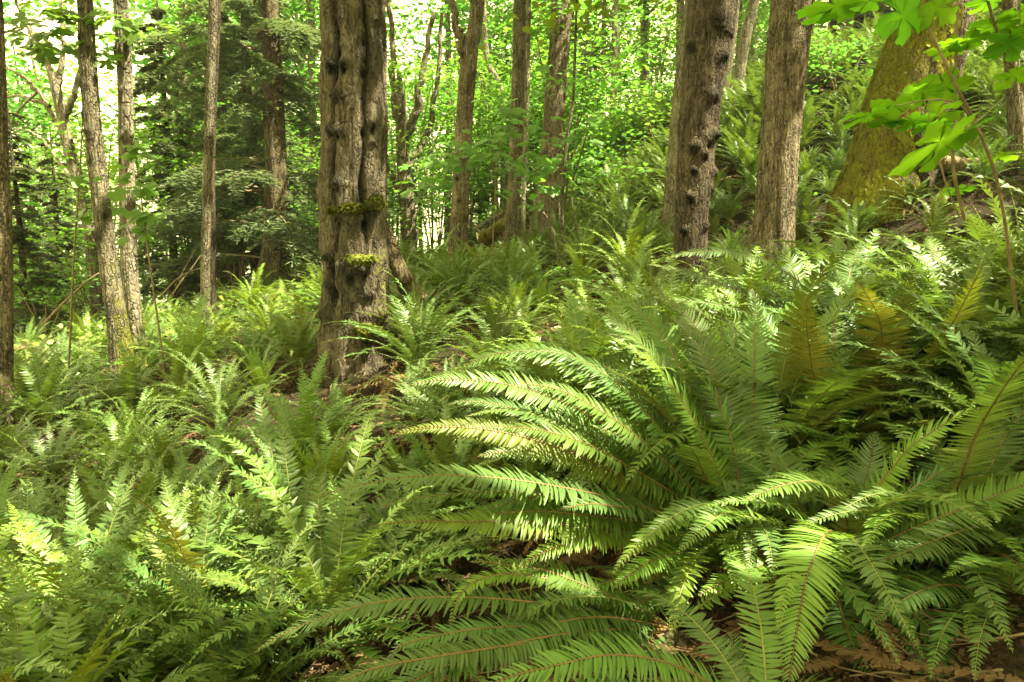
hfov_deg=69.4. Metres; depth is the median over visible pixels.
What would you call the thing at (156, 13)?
conifer
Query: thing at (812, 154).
sword fern
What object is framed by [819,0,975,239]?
mossy tree
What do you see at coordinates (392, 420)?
fallen branch
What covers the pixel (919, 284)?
sword fern
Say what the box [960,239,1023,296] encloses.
sword fern
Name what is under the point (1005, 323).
sword fern
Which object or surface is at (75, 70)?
grove tree
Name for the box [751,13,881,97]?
vine maple
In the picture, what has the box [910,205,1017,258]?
sword fern
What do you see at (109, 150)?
vine maple
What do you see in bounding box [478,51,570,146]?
vine maple
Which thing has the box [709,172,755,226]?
sword fern
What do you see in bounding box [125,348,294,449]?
sword fern
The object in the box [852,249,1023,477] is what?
sword fern
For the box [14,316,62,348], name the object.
sword fern
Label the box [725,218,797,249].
sword fern
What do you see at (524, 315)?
sword fern
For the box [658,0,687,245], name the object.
pale leaning tree
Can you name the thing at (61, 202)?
vine maple
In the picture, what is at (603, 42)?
ridge tree
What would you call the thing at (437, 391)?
sword fern
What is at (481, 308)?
sword fern
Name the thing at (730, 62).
slim grey tree
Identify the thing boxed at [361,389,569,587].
sword fern
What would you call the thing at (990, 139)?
sword fern
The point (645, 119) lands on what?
vine maple
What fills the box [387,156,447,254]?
vine maple
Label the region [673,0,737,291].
knotted tree
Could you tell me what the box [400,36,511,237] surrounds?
vine maple
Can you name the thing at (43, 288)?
vine maple
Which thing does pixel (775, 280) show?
sword fern
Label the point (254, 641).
sword fern
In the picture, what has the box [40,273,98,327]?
fallen branch
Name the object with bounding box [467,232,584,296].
sword fern
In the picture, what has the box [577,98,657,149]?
vine maple
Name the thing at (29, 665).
sword fern
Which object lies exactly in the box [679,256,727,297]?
sword fern
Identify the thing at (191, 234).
vine maple
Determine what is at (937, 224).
sword fern
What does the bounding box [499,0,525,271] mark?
pale trunk tree
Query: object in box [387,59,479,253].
vine maple
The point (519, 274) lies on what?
sword fern
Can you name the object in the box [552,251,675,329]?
sword fern
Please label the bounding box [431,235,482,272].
sword fern
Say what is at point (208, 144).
slender tree
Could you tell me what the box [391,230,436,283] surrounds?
sword fern
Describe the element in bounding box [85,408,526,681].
sword fern
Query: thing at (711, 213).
sword fern
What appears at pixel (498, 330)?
sword fern
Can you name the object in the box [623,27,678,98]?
vine maple
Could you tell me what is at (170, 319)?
sword fern
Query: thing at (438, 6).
grove tree
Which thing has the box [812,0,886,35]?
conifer
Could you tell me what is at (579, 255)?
sword fern
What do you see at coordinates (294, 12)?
grove tree
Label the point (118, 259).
vine maple
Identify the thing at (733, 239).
sword fern
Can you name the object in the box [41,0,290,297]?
grove tree
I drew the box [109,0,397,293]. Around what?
broken conifer
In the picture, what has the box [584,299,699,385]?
sword fern
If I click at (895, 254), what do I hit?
sword fern
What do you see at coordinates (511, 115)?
maple sapling
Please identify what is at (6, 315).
edge tree
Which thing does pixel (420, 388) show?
sword fern
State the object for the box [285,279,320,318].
sword fern
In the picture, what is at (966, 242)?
sword fern
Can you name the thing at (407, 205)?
branching maple
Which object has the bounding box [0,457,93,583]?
sword fern
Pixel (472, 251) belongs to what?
sword fern
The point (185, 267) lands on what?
fallen branch
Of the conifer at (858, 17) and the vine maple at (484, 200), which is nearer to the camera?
the conifer at (858, 17)
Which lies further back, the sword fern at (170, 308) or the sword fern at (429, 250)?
the sword fern at (429, 250)
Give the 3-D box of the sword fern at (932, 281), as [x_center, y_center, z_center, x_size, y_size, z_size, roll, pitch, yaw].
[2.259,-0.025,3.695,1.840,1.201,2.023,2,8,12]
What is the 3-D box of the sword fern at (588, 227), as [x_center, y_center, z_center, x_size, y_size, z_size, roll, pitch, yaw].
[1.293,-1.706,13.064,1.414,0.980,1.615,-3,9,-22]
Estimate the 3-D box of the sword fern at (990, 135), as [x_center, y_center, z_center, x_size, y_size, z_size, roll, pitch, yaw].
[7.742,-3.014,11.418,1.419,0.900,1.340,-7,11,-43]
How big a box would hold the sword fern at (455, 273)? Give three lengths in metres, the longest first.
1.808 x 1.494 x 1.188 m
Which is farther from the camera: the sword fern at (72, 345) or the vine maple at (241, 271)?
the vine maple at (241, 271)
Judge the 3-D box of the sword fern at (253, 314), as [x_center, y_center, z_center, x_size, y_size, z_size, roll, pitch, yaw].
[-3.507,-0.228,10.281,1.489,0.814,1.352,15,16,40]
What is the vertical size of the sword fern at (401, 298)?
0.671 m
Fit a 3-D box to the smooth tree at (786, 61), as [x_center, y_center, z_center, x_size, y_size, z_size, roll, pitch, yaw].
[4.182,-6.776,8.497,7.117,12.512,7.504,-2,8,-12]
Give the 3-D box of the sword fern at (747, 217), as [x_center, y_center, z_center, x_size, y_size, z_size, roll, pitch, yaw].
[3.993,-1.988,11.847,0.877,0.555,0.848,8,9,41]
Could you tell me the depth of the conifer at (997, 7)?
17.54 m
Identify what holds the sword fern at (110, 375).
on the ground
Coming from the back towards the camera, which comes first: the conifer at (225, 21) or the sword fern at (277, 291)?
the conifer at (225, 21)
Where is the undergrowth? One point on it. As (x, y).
(166, 330)
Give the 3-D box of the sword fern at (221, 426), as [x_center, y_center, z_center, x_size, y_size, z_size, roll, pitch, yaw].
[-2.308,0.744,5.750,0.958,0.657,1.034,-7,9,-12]
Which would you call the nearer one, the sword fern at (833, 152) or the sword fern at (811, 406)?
the sword fern at (811, 406)
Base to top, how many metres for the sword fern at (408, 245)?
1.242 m
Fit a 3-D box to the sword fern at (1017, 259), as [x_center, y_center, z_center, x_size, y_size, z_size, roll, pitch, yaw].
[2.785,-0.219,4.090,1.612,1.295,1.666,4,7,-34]
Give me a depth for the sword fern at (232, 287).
13.22 m
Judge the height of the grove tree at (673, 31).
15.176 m
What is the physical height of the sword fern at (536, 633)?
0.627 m
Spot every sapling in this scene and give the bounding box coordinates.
[4,0,184,370]
[93,133,175,383]
[387,93,571,275]
[477,0,679,268]
[495,64,616,235]
[521,0,530,257]
[527,193,561,268]
[795,0,1023,315]
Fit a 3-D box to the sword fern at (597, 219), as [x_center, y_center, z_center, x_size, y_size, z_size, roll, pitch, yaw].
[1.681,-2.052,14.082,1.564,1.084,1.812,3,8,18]
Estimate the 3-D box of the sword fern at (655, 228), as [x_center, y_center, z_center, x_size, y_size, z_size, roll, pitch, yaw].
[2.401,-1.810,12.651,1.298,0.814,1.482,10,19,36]
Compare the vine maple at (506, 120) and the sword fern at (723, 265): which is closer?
the sword fern at (723, 265)
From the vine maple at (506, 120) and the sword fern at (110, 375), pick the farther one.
the vine maple at (506, 120)
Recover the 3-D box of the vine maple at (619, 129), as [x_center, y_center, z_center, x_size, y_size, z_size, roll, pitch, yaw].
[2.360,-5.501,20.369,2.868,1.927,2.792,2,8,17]
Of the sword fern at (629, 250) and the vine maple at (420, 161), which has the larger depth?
the vine maple at (420, 161)
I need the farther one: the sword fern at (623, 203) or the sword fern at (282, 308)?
the sword fern at (623, 203)
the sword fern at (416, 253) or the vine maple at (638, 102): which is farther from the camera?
the vine maple at (638, 102)
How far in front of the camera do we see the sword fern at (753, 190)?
12.95 m
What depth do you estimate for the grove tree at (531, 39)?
49.14 m
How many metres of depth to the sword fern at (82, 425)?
6.54 m
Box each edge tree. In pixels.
[0,0,16,429]
[1002,0,1023,174]
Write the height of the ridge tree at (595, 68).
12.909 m
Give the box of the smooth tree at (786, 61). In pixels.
[746,0,814,271]
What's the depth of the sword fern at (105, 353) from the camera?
10.45 m
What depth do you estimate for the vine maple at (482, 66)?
16.75 m
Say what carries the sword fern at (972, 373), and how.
on the ground
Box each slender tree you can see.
[199,0,217,344]
[210,0,220,335]
[482,0,541,235]
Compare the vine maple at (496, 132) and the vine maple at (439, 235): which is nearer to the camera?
the vine maple at (439, 235)
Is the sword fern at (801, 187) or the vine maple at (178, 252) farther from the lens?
the vine maple at (178, 252)
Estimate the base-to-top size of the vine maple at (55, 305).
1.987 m
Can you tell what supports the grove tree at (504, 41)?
on the ground
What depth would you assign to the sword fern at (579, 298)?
6.32 m
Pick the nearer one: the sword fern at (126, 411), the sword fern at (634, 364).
the sword fern at (634, 364)
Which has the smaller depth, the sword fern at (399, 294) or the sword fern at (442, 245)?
the sword fern at (399, 294)
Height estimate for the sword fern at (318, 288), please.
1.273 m
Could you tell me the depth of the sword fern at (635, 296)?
6.47 m
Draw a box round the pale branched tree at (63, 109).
[6,0,106,335]
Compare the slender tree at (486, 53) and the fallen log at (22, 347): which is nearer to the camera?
the fallen log at (22, 347)
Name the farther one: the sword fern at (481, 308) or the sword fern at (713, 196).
the sword fern at (713, 196)
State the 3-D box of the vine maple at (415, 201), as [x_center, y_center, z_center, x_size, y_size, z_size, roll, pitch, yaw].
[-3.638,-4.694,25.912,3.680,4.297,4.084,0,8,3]
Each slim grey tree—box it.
[720,0,739,111]
[730,0,759,98]
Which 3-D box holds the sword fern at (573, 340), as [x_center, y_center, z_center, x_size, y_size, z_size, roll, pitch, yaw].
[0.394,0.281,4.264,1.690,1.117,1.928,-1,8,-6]
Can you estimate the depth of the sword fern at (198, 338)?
8.20 m
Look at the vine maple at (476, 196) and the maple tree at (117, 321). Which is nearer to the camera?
the maple tree at (117, 321)
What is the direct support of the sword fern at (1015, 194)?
on the ground
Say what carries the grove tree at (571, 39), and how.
on the ground
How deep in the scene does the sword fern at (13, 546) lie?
3.66 m
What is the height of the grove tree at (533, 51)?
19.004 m
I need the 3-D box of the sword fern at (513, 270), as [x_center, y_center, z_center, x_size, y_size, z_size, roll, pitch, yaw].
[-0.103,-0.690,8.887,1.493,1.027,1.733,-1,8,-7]
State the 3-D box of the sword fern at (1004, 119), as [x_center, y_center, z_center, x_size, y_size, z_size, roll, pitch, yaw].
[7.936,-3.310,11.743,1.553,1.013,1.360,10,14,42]
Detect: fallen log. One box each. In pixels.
[14,343,48,360]
[476,215,505,246]
[916,155,1000,171]
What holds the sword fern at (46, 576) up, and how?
on the ground
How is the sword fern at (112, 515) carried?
on the ground
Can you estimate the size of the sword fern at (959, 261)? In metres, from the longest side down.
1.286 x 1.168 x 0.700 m
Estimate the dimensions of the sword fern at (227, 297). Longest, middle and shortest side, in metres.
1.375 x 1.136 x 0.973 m
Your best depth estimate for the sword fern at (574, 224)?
14.30 m
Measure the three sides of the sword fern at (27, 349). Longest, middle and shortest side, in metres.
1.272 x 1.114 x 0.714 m
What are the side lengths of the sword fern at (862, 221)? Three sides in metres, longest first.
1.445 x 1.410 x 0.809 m
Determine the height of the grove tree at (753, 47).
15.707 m
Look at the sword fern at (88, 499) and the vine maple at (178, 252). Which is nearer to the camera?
the sword fern at (88, 499)
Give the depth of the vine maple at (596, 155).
18.94 m
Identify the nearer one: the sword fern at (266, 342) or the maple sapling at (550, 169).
the sword fern at (266, 342)
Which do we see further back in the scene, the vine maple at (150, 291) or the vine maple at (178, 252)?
the vine maple at (150, 291)
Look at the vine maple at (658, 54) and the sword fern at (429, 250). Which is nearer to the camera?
the sword fern at (429, 250)
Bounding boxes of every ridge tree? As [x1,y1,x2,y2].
[580,7,588,141]
[592,2,596,132]
[598,0,605,129]
[609,0,618,120]
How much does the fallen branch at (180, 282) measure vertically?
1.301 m
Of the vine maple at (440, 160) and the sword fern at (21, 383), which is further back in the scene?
the vine maple at (440, 160)
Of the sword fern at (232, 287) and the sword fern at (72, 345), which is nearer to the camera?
the sword fern at (72, 345)
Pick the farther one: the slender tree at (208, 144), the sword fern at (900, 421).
the slender tree at (208, 144)
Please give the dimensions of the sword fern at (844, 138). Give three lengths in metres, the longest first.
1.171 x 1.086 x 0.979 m
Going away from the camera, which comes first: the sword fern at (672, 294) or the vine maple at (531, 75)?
the sword fern at (672, 294)
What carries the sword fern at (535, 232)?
on the ground
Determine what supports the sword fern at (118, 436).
on the ground
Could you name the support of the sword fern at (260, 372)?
on the ground
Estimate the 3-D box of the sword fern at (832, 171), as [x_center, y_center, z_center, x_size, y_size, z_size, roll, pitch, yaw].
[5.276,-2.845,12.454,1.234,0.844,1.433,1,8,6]
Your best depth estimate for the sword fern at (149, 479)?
3.93 m
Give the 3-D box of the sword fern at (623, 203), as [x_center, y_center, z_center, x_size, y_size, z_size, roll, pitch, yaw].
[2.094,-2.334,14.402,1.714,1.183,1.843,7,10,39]
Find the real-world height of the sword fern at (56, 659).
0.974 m
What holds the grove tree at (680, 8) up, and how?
on the ground
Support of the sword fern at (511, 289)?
on the ground
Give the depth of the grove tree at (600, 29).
34.00 m
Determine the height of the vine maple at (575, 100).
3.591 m
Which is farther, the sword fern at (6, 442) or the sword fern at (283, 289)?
the sword fern at (283, 289)
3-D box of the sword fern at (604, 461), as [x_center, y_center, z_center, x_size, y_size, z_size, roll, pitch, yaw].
[0.556,0.439,2.745,2.106,1.228,1.496,1,8,10]
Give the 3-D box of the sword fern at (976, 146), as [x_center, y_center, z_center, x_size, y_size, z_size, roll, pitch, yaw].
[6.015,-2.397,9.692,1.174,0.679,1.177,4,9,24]
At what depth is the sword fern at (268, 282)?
13.96 m
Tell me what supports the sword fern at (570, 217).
on the ground
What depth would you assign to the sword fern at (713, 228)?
12.30 m
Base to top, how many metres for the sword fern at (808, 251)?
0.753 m
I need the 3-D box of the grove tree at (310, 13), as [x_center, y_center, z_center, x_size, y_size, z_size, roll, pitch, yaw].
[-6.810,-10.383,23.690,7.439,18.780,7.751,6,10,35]
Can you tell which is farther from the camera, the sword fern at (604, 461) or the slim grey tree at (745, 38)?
the slim grey tree at (745, 38)
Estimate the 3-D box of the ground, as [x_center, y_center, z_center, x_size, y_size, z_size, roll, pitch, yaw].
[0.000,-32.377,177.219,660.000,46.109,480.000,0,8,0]
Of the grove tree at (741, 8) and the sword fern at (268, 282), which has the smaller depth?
the sword fern at (268, 282)
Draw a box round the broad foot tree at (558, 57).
[519,0,571,259]
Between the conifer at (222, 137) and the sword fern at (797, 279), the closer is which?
the sword fern at (797, 279)
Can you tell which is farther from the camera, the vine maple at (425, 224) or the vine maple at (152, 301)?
the vine maple at (425, 224)
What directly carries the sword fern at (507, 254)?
on the ground
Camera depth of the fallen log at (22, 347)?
11.24 m
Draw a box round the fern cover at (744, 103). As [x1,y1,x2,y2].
[271,0,1023,300]
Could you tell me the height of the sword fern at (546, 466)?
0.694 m
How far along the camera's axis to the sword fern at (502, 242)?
14.90 m
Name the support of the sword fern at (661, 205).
on the ground
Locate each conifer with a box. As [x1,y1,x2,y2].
[7,103,90,338]
[10,171,52,343]
[14,122,87,337]
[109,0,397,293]
[113,0,237,311]
[146,35,228,312]
[151,0,291,313]
[170,0,317,311]
[216,0,318,273]
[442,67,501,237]
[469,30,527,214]
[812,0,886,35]
[812,0,894,36]
[975,0,1023,21]
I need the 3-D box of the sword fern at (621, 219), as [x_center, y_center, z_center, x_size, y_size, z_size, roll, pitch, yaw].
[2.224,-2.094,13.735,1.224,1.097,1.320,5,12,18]
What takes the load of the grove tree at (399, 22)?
on the ground
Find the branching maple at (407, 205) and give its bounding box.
[386,0,443,263]
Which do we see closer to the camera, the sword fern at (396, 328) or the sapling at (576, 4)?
the sword fern at (396, 328)
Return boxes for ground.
[2,39,1023,681]
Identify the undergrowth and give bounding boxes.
[14,40,1007,418]
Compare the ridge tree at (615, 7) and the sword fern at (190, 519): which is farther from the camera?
the ridge tree at (615, 7)
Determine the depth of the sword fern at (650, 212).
13.94 m
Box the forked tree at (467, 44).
[447,0,484,273]
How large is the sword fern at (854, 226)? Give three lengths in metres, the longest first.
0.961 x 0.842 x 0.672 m
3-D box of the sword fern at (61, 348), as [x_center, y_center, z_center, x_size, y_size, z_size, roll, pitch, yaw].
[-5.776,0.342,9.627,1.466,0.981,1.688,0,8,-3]
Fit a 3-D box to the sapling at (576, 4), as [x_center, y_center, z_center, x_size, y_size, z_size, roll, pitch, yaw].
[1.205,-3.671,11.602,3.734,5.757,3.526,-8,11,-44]
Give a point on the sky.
(108, 24)
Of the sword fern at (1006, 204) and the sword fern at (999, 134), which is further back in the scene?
the sword fern at (999, 134)
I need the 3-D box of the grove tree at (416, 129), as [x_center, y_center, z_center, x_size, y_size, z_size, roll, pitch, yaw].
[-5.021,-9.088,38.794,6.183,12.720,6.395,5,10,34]
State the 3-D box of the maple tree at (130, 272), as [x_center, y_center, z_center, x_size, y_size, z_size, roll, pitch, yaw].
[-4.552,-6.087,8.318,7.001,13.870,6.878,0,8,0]
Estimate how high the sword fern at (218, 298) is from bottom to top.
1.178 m
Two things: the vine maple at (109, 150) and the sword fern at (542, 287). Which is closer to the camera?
the sword fern at (542, 287)
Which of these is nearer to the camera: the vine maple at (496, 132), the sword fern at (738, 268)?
the sword fern at (738, 268)
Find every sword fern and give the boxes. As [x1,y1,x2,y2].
[0,344,151,434]
[0,405,43,451]
[0,406,106,476]
[0,413,141,513]
[0,446,237,577]
[0,451,67,522]
[0,453,319,675]
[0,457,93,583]
[0,460,230,667]
[0,461,33,491]
[0,468,132,603]
[0,472,433,681]
[0,489,293,681]
[0,513,228,681]
[0,534,278,681]
[0,535,120,681]
[1,430,172,545]
[2,471,100,537]
[11,351,117,418]
[14,314,68,349]
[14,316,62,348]
[14,326,107,382]
[14,328,107,413]
[14,339,42,365]
[16,340,62,362]
[19,391,213,500]
[28,349,107,396]
[32,381,138,454]
[37,384,201,480]
[41,304,105,350]
[43,317,97,347]
[46,333,206,422]
[52,315,107,372]
[52,399,254,506]
[52,520,411,681]
[54,311,105,357]
[55,336,98,364]
[81,304,144,333]
[85,312,183,378]
[85,363,158,396]
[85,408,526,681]
[90,342,159,366]
[91,299,173,341]
[91,435,263,535]
[92,338,239,430]
[99,297,179,331]
[103,287,278,397]
[119,385,498,661]
[122,324,241,382]
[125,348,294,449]
[143,296,187,337]
[145,292,240,355]
[151,313,184,341]
[165,390,273,473]
[166,305,255,355]
[174,278,246,317]
[174,434,271,493]
[176,349,420,503]
[191,468,280,560]
[194,278,266,320]
[202,320,289,393]
[211,338,298,411]
[216,292,291,344]
[217,263,297,324]
[217,285,246,319]
[217,286,318,359]
[221,293,319,392]
[222,322,285,365]
[228,266,299,298]
[242,275,312,310]
[244,278,302,309]
[251,255,321,305]
[252,289,298,314]
[253,286,292,310]
[253,418,386,517]
[254,481,896,681]
[264,256,322,329]
[265,301,318,358]
[274,372,402,443]
[276,260,320,311]
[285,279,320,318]
[288,264,322,298]
[289,274,321,317]
[309,283,918,663]
[316,276,487,377]
[323,269,484,417]
[327,464,508,606]
[337,424,436,513]
[345,352,468,450]
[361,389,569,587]
[376,339,600,505]
[377,352,499,472]
[387,280,475,347]
[389,231,450,284]
[389,251,478,325]
[389,255,423,287]
[389,275,445,317]
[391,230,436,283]
[401,277,581,377]
[403,226,482,302]
[403,314,552,408]
[405,257,429,279]
[409,241,428,268]
[410,236,441,277]
[411,235,520,309]
[411,248,436,272]
[411,256,478,293]
[412,426,623,569]
[423,233,477,262]
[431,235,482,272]
[432,297,654,425]
[437,287,686,484]
[444,280,520,336]
[448,236,513,282]
[451,240,575,303]
[462,274,559,343]
[464,379,599,503]
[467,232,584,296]
[467,269,681,378]
[470,244,500,270]
[471,254,525,292]
[471,365,819,561]
[475,278,559,345]
[481,237,518,270]
[485,234,527,267]
[487,553,834,681]
[493,253,524,275]
[495,299,789,548]
[497,211,576,257]
[498,267,579,325]
[498,275,747,411]
[506,206,601,266]
[510,237,559,271]
[514,273,651,360]
[532,252,737,351]
[533,252,617,298]
[536,228,595,269]
[537,209,622,274]
[538,204,587,260]
[538,217,609,262]
[539,205,597,241]
[541,223,616,288]
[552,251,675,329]
[558,196,672,288]
[571,204,620,253]
[575,215,624,254]
[576,290,930,442]
[577,247,994,520]
[580,190,661,228]
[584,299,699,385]
[587,213,627,258]
[590,238,716,300]
[593,197,674,272]
[595,217,631,248]
[595,258,727,318]
[598,188,674,251]
[598,234,631,263]
[599,244,692,295]
[603,198,650,245]
[624,206,660,219]
[625,210,672,248]
[630,407,1023,681]
[638,238,869,390]
[639,222,715,268]
[642,265,996,484]
[646,261,791,369]
[649,238,999,379]
[651,199,721,244]
[658,247,723,268]
[671,243,779,314]
[672,240,785,287]
[673,232,1012,418]
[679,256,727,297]
[680,268,776,327]
[688,229,958,348]
[702,223,930,303]
[707,237,768,277]
[708,224,752,261]
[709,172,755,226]
[709,190,736,227]
[709,210,737,238]
[710,182,750,204]
[721,164,757,197]
[725,156,756,209]
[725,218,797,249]
[726,351,1023,651]
[729,203,754,230]
[741,274,1023,431]
[744,235,824,279]
[744,251,856,298]
[749,137,822,166]
[760,265,793,309]
[764,249,842,285]
[767,216,1023,389]
[784,515,1023,681]
[795,185,825,231]
[795,187,853,243]
[797,168,829,206]
[797,189,909,251]
[798,140,841,185]
[798,147,845,186]
[799,137,832,174]
[803,225,921,271]
[806,166,838,200]
[809,140,847,175]
[813,234,916,294]
[817,119,852,155]
[822,216,894,258]
[822,280,1023,504]
[836,250,969,357]
[842,210,1002,313]
[845,171,1023,355]
[848,192,1014,266]
[849,271,1023,450]
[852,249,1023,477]
[855,242,988,293]
[873,176,952,218]
[878,178,1005,241]
[878,217,1023,306]
[893,242,987,289]
[908,134,1023,321]
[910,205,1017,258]
[914,272,1023,355]
[920,132,1023,197]
[944,136,978,174]
[947,126,1007,171]
[947,134,1000,171]
[956,107,989,131]
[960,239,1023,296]
[962,122,1002,149]
[962,147,1023,232]
[967,128,1007,144]
[969,123,1007,164]
[971,101,1006,135]
[974,122,1007,155]
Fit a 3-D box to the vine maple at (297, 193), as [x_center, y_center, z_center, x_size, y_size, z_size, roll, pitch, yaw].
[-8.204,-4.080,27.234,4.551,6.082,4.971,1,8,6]
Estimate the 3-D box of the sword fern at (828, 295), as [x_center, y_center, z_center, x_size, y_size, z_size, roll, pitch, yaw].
[1.774,0.010,4.027,1.904,1.194,1.942,4,9,29]
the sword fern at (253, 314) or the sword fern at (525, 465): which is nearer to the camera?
the sword fern at (525, 465)
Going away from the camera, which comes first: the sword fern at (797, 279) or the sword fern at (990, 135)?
the sword fern at (797, 279)
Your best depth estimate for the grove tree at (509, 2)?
29.52 m
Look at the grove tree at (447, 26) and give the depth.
24.03 m
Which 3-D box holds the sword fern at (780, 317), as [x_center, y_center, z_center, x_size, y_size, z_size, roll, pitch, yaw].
[1.140,0.274,3.810,1.748,1.057,1.591,1,8,5]
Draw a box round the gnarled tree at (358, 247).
[316,0,427,386]
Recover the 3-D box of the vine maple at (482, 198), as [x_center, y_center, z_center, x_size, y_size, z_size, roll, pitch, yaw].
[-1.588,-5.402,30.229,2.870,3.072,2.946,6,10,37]
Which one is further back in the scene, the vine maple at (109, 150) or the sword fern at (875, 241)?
the vine maple at (109, 150)
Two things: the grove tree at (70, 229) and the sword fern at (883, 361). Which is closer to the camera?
the sword fern at (883, 361)
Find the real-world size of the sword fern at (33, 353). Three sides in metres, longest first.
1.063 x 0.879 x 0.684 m
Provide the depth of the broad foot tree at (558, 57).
14.35 m
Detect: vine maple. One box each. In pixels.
[10,161,91,328]
[11,113,218,303]
[13,226,143,332]
[13,246,103,342]
[13,259,88,326]
[14,234,80,321]
[17,267,89,328]
[77,236,168,308]
[99,87,234,305]
[103,115,319,308]
[111,92,305,286]
[113,205,239,302]
[139,264,169,308]
[140,283,170,315]
[147,142,311,290]
[155,114,310,279]
[195,133,320,273]
[223,186,318,272]
[260,150,319,267]
[295,206,318,275]
[296,61,456,239]
[312,140,450,274]
[387,51,491,247]
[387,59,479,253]
[387,128,443,231]
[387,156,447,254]
[388,89,495,246]
[388,148,452,243]
[389,135,482,241]
[391,208,438,247]
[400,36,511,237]
[411,116,489,234]
[413,128,501,223]
[429,17,597,255]
[435,130,508,229]
[448,68,613,222]
[452,165,500,222]
[452,174,497,225]
[456,0,676,213]
[472,84,534,182]
[474,2,666,196]
[475,79,618,214]
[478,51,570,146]
[478,71,636,196]
[487,77,610,189]
[493,62,580,122]
[530,29,622,138]
[530,49,608,143]
[540,39,624,121]
[565,102,648,164]
[566,128,643,185]
[569,104,650,164]
[570,0,660,119]
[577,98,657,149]
[583,104,659,152]
[600,77,672,155]
[606,13,681,103]
[608,84,669,126]
[611,74,671,137]
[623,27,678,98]
[627,68,674,119]
[734,0,770,66]
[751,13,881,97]
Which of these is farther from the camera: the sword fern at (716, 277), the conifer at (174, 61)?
the conifer at (174, 61)
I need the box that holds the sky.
[3,0,876,256]
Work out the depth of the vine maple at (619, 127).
21.17 m
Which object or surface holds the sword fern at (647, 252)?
on the ground
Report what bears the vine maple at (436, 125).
on the ground
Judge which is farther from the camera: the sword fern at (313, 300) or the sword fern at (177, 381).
the sword fern at (313, 300)
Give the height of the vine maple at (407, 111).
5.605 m
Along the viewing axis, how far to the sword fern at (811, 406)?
3.09 m
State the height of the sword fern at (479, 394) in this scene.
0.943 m
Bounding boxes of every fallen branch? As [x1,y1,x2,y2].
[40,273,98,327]
[160,267,200,296]
[162,255,200,307]
[174,245,197,286]
[282,233,322,269]
[363,419,434,431]
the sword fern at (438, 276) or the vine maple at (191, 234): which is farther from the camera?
the vine maple at (191, 234)
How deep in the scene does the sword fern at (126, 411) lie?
6.18 m
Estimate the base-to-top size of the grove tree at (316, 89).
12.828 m
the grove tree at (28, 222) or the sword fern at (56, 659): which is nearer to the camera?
the sword fern at (56, 659)
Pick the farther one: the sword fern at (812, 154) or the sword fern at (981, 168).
the sword fern at (812, 154)
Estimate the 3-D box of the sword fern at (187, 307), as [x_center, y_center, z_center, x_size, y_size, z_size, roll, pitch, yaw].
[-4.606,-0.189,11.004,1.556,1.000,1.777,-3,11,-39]
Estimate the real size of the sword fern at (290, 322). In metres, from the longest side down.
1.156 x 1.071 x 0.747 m
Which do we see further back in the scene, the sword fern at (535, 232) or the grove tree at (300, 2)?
the grove tree at (300, 2)
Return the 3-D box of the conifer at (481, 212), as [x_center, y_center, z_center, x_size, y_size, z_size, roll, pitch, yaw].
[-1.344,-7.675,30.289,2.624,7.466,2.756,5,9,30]
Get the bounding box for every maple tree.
[77,0,136,393]
[113,0,152,376]
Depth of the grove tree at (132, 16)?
26.85 m
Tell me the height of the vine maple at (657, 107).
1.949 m
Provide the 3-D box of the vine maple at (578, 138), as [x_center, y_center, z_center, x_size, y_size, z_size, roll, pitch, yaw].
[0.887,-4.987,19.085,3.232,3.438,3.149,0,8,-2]
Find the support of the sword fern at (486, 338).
on the ground
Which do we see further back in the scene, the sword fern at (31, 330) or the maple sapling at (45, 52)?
the sword fern at (31, 330)
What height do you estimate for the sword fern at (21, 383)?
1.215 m
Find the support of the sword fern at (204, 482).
on the ground
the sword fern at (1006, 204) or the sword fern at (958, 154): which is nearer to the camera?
the sword fern at (1006, 204)
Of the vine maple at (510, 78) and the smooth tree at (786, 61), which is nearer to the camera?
the smooth tree at (786, 61)
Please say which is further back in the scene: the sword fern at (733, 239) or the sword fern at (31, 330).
the sword fern at (31, 330)
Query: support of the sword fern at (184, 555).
on the ground
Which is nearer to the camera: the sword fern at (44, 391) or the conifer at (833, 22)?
the sword fern at (44, 391)
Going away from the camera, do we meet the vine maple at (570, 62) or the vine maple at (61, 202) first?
the vine maple at (61, 202)
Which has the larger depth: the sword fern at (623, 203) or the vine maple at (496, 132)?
the vine maple at (496, 132)
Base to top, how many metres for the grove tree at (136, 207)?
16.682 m
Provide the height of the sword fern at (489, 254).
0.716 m
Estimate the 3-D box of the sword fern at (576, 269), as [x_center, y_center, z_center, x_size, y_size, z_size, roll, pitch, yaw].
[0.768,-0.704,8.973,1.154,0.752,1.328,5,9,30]
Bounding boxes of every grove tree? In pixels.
[3,0,103,238]
[6,29,144,297]
[6,46,112,340]
[10,175,61,304]
[11,125,144,312]
[21,162,117,313]
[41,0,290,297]
[79,141,168,311]
[96,0,289,248]
[100,0,306,202]
[136,187,180,310]
[138,1,307,272]
[187,12,303,233]
[229,0,320,268]
[236,0,423,276]
[240,0,386,218]
[284,49,388,204]
[290,0,437,200]
[385,0,532,241]
[387,45,452,252]
[400,0,545,216]
[416,0,545,213]
[428,0,550,203]
[495,0,548,169]
[497,3,597,161]
[502,0,640,151]
[504,0,635,99]
[507,0,633,93]
[529,7,622,161]
[582,0,670,114]
[589,0,684,100]
[600,0,675,107]
[619,1,675,100]
[652,0,757,99]
[675,0,683,71]
[733,0,766,61]
[733,0,769,62]
[735,0,769,60]
[742,0,769,62]
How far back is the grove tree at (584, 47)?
46.46 m
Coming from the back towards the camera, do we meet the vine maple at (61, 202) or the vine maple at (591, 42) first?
the vine maple at (591, 42)

